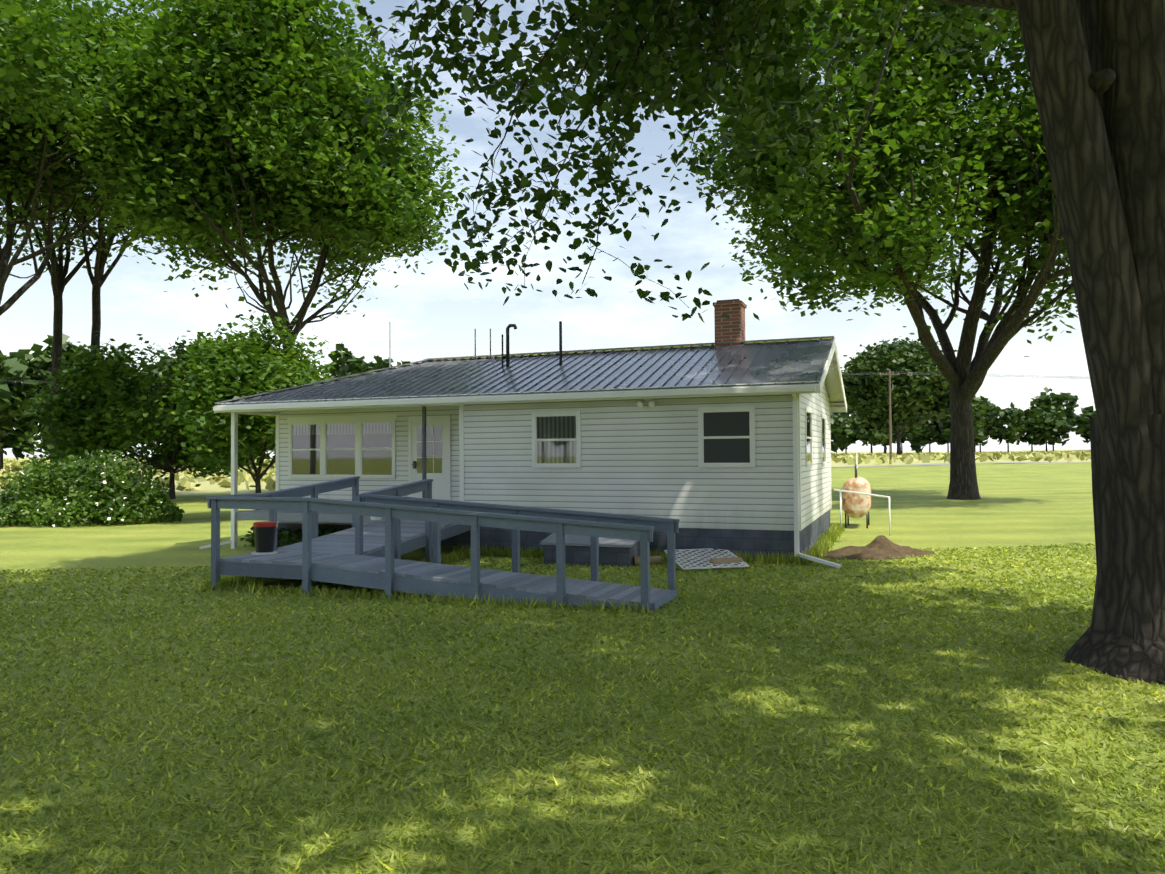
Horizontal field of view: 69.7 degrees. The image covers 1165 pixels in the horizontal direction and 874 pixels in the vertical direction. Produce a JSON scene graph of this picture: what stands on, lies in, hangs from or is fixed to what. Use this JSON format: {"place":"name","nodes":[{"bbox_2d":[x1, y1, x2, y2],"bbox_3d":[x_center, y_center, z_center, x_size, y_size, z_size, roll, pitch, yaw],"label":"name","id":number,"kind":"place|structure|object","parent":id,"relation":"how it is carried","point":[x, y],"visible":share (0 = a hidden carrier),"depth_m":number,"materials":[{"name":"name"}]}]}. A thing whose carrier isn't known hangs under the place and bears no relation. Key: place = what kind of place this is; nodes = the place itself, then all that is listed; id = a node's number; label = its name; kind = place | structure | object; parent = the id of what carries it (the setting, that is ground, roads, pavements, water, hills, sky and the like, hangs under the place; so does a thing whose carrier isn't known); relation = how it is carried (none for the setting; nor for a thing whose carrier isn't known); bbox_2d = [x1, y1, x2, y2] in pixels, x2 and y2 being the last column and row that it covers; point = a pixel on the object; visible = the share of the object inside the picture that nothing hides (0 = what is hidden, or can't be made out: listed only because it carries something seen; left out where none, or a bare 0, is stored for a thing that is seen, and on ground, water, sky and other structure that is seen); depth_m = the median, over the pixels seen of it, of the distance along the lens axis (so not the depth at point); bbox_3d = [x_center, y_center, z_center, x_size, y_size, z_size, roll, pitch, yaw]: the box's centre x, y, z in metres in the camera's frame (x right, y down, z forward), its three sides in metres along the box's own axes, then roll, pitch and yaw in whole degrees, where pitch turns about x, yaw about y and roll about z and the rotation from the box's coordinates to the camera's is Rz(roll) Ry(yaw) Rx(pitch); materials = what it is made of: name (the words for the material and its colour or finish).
{"place":"outdoors","nodes":[
{"label":"outdoors","id":0,"kind":"place"},
{"bbox_2d":[0,0,1095,456],"label":"sky","id":1,"kind":"structure","parent":0,"point":[433,314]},
{"bbox_2d":[279,382,830,530],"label":"house walls","id":2,"kind":"structure","parent":0,"point":[636,460],"depth_m":15.60,"materials":[{"name":"white wood"}]},
{"bbox_2d":[215,336,844,406],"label":"house roof","id":3,"kind":"structure","parent":2,"relation":"on","point":[788,360],"depth_m":17.44,"materials":[{"name":"grey metal"}]},
{"bbox_2d":[475,321,561,367],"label":"vent pipes","id":4,"kind":"object","parent":3,"relation":"on","point":[508,350],"visible":0.67,"depth_m":18.63,"materials":[{"name":"grey metal"}]},
{"bbox_2d":[713,299,746,346],"bbox_3d":[3.211,-2.168,18.178,0.620,1.560,0.620,-1,-1,21],"label":"chimney","id":5,"kind":"object","parent":3,"relation":"on","point":[732,328],"visible":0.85,"depth_m":17.93,"materials":[{"name":"brick"}]},
{"bbox_2d":[637,399,654,406],"bbox_3d":[1.175,-0.628,15.291,0.339,0.173,0.197,-1,-1,21],"label":"flood light","id":6,"kind":"object","parent":2,"relation":"attached to","point":[649,402],"visible":0.96,"depth_m":15.26,"materials":[{"name":"white plastic"}]},
{"bbox_2d":[337,0,826,330],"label":"tree","id":7,"kind":"object","parent":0,"point":[605,177],"depth_m":10.32,"materials":[{"name":"green plant"}]},
{"bbox_2d":[0,449,1164,873],"bbox_3d":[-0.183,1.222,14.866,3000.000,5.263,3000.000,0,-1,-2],"label":"ground","id":8,"kind":"structure","parent":0,"point":[1030,503],"depth_m":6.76,"materials":[{"name":"green plant"}]},
{"bbox_2d":[0,15,81,255],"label":"tree clump","id":9,"kind":"object","parent":8,"relation":"on","point":[19,153],"visible":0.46,"depth_m":40.62,"materials":[{"name":"green plant"}]},
{"bbox_2d":[0,0,158,277],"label":"tree clump","id":10,"kind":"object","parent":8,"relation":"on","point":[90,48],"depth_m":40.91,"materials":[{"name":"green plant"}]},
{"bbox_2d":[0,449,184,527],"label":"shrub","id":11,"kind":"object","parent":8,"relation":"on","point":[81,501],"depth_m":27.49,"materials":[{"name":"green plant"}]},
{"bbox_2d":[1,1,225,467],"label":"tall tree","id":12,"kind":"object","parent":8,"relation":"on","point":[63,178],"depth_m":47.83,"materials":[{"name":"green plant"}]},
{"bbox_2d":[0,0,244,464],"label":"tall tree","id":13,"kind":"object","parent":8,"relation":"on","point":[141,19],"depth_m":48.66,"materials":[{"name":"green plant"}]},
{"bbox_2d":[0,0,246,315],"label":"tree clump","id":14,"kind":"object","parent":8,"relation":"on","point":[32,49],"depth_m":34.11,"materials":[{"name":"green plant"}]},
{"bbox_2d":[4,327,275,498],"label":"tree","id":15,"kind":"object","parent":8,"relation":"on","point":[95,426],"depth_m":42.16,"materials":[{"name":"green plant"}]},
{"bbox_2d":[143,301,354,509],"bbox_3d":[-11.418,-0.686,29.115,6.841,7.604,7.360,0,-1,-2],"label":"small tree","id":16,"kind":"object","parent":8,"relation":"on","point":[253,363],"depth_m":27.66,"materials":[{"name":"green plant"}]},
{"bbox_2d":[47,0,480,347],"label":"tree","id":17,"kind":"object","parent":8,"relation":"on","point":[301,87],"depth_m":36.66,"materials":[{"name":"green plant"}]},
{"bbox_2d":[240,524,348,546],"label":"foundation plant leaves","id":18,"kind":"object","parent":8,"relation":"on","point":[293,533],"visible":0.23,"depth_m":18.91,"materials":[{"name":"green plant"}]},
{"bbox_2d":[389,322,390,366],"bbox_3d":[-6.008,-0.506,26.108,0.038,6.200,0.044,0,-1,-2],"label":"antenna mast","id":19,"kind":"object","parent":8,"relation":"on","point":[389,345],"visible":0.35,"depth_m":26.15,"materials":[{"name":"grey metal"}]},
{"bbox_2d":[205,476,679,612],"bbox_3d":[-1.563,1.580,13.758,7.074,1.783,4.969,-1,-1,21],"label":"ramp frame","id":20,"kind":"object","parent":8,"relation":"on","point":[392,506],"visible":0.85,"depth_m":11.82,"materials":[{"name":"paint"}]},
{"bbox_2d":[370,516,381,519],"bbox_3d":[-4.150,1.528,16.824,0.270,0.270,0.270,0,-1,-2],"label":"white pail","id":21,"kind":"object","parent":20,"relation":"on","point":[376,518],"visible":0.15,"depth_m":16.73,"materials":[{"name":"white plastic"}]},
{"bbox_2d":[220,519,672,606],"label":"ramp deck","id":22,"kind":"structure","parent":8,"relation":"on","point":[335,550],"depth_m":12.14,"materials":[{"name":"grey wood"}]},
{"bbox_2d":[251,521,277,554],"bbox_3d":[-5.073,1.613,13.351,0.400,0.506,0.400,0,-1,-2],"label":"trash can","id":23,"kind":"object","parent":22,"relation":"on","point":[264,533],"visible":1,"depth_m":13.22,"materials":[{"name":"black plastic"}]},
{"bbox_2d":[199,340,846,568],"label":"house trim","id":24,"kind":"structure","parent":8,"relation":"on","point":[441,486],"depth_m":16.76,"materials":[{"name":"white wood"}]},
{"bbox_2d":[236,509,384,522],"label":"porch floor","id":25,"kind":"structure","parent":24,"relation":"attached to","point":[282,515],"depth_m":18.29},
{"bbox_2d":[412,406,425,497],"bbox_3d":[-3.495,0.765,17.872,0.087,2.740,1.768,0,-1,-18],"label":"porch post","id":26,"kind":"object","parent":24,"relation":"attached to","point":[423,445],"visible":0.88,"depth_m":17.06,"materials":[{"name":"grey"}]},
{"bbox_2d":[292,411,824,474],"bbox_3d":[-0.936,0.203,17.232,12.474,1.240,4.390,-1,-1,5],"label":"house glass","id":27,"kind":"object","parent":24,"relation":"in","point":[379,462],"visible":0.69,"depth_m":18.57,"materials":[{"name":"glass"}]},
{"bbox_2d":[0,450,1090,490],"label":"hay field tufts","id":28,"kind":"object","parent":8,"relation":"on","point":[185,482],"visible":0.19,"depth_m":102.67,"materials":[{"name":"plant"}]},
{"bbox_2d":[0,333,1096,468],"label":"treeline","id":29,"kind":"object","parent":8,"relation":"on","point":[1050,419],"depth_m":250.77,"materials":[{"name":"green plant"}]},
{"bbox_2d":[277,510,829,559],"bbox_3d":[-0.912,2.336,19.524,12.390,1.156,6.260,-1,-1,21],"label":"house foundation","id":30,"kind":"object","parent":8,"relation":"on","point":[743,541],"visible":0.08,"depth_m":15.12,"materials":[{"name":"grey concrete"}]},
{"bbox_2d":[544,541,639,566],"bbox_3d":[0.247,2.059,15.140,1.600,0.700,1.050,-1,-1,21],"label":"cellar hatch base","id":31,"kind":"object","parent":8,"relation":"on","point":[611,556],"visible":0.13,"depth_m":14.64,"materials":[{"name":"grey concrete"}]},
{"bbox_2d":[540,533,637,547],"bbox_3d":[0.236,1.793,15.123,1.700,0.248,1.100,-1,-1,21],"label":"cellar hatch lid","id":32,"kind":"object","parent":31,"relation":"on","point":[575,540],"visible":0.47,"depth_m":14.73,"materials":[{"name":"metal"}]},
{"bbox_2d":[633,555,742,568],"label":"log pieces","id":33,"kind":"object","parent":8,"relation":"on","point":[658,560],"visible":0.48,"depth_m":14.00,"materials":[{"name":"brown wood"}]},
{"bbox_2d":[664,548,749,569],"bbox_3d":[2.092,2.067,14.270,1.136,0.191,1.276,0,-1,-9],"label":"lattice panel","id":34,"kind":"object","parent":8,"relation":"on","point":[706,550],"visible":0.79,"depth_m":14.24,"materials":[{"name":"white wood"}]},
{"bbox_2d":[444,0,1164,683],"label":"tree","id":35,"kind":"object","parent":8,"relation":"on","point":[1097,71],"depth_m":7.29,"materials":[{"name":"plant"}]},
{"bbox_2d":[842,464,870,527],"bbox_3d":[6.888,1.492,20.974,0.620,1.619,1.380,-1,-1,21],"label":"oil tank","id":36,"kind":"object","parent":8,"relation":"on","point":[854,505],"visible":0.9,"depth_m":20.36,"materials":[{"name":"beige metal"}]},
{"bbox_2d":[834,489,890,535],"bbox_3d":[6.418,1.744,19.241,0.044,1.056,1.653,0,-1,-29],"label":"step rail","id":37,"kind":"object","parent":8,"relation":"on","point":[888,497],"visible":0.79,"depth_m":19.18,"materials":[{"name":"white metal"}]},
{"bbox_2d":[670,0,1077,499],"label":"maple tree","id":38,"kind":"object","parent":8,"relation":"on","point":[918,127],"depth_m":28.88,"materials":[{"name":"green plant"}]},
{"bbox_2d":[823,535,934,559],"bbox_3d":[5.410,2.016,15.328,2.414,0.410,1.599,0,-1,-2],"label":"dirt mound","id":39,"kind":"object","parent":8,"relation":"on","point":[879,547],"visible":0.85,"depth_m":15.17,"materials":[{"name":"brown soil"}]},
{"bbox_2d":[879,369,899,463],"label":"utility pole","id":40,"kind":"object","parent":8,"relation":"on","point":[890,436],"visible":0.83,"depth_m":97.08,"materials":[{"name":"brown wood"}]},
{"bbox_2d":[0,372,1089,385],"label":"power lines","id":41,"kind":"object","parent":40,"relation":"attached to","point":[841,373],"visible":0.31,"depth_m":97.02,"materials":[{"name":"grey"}]},
{"bbox_2d":[840,333,976,454],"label":"tree","id":42,"kind":"object","parent":8,"relation":"on","point":[867,395],"depth_m":147.33,"materials":[{"name":"green plant"}]},
{"bbox_2d":[154,462,1090,479],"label":"road","id":43,"kind":"structure","parent":0,"point":[919,465],"depth_m":88.48,"materials":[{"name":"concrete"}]}
]}

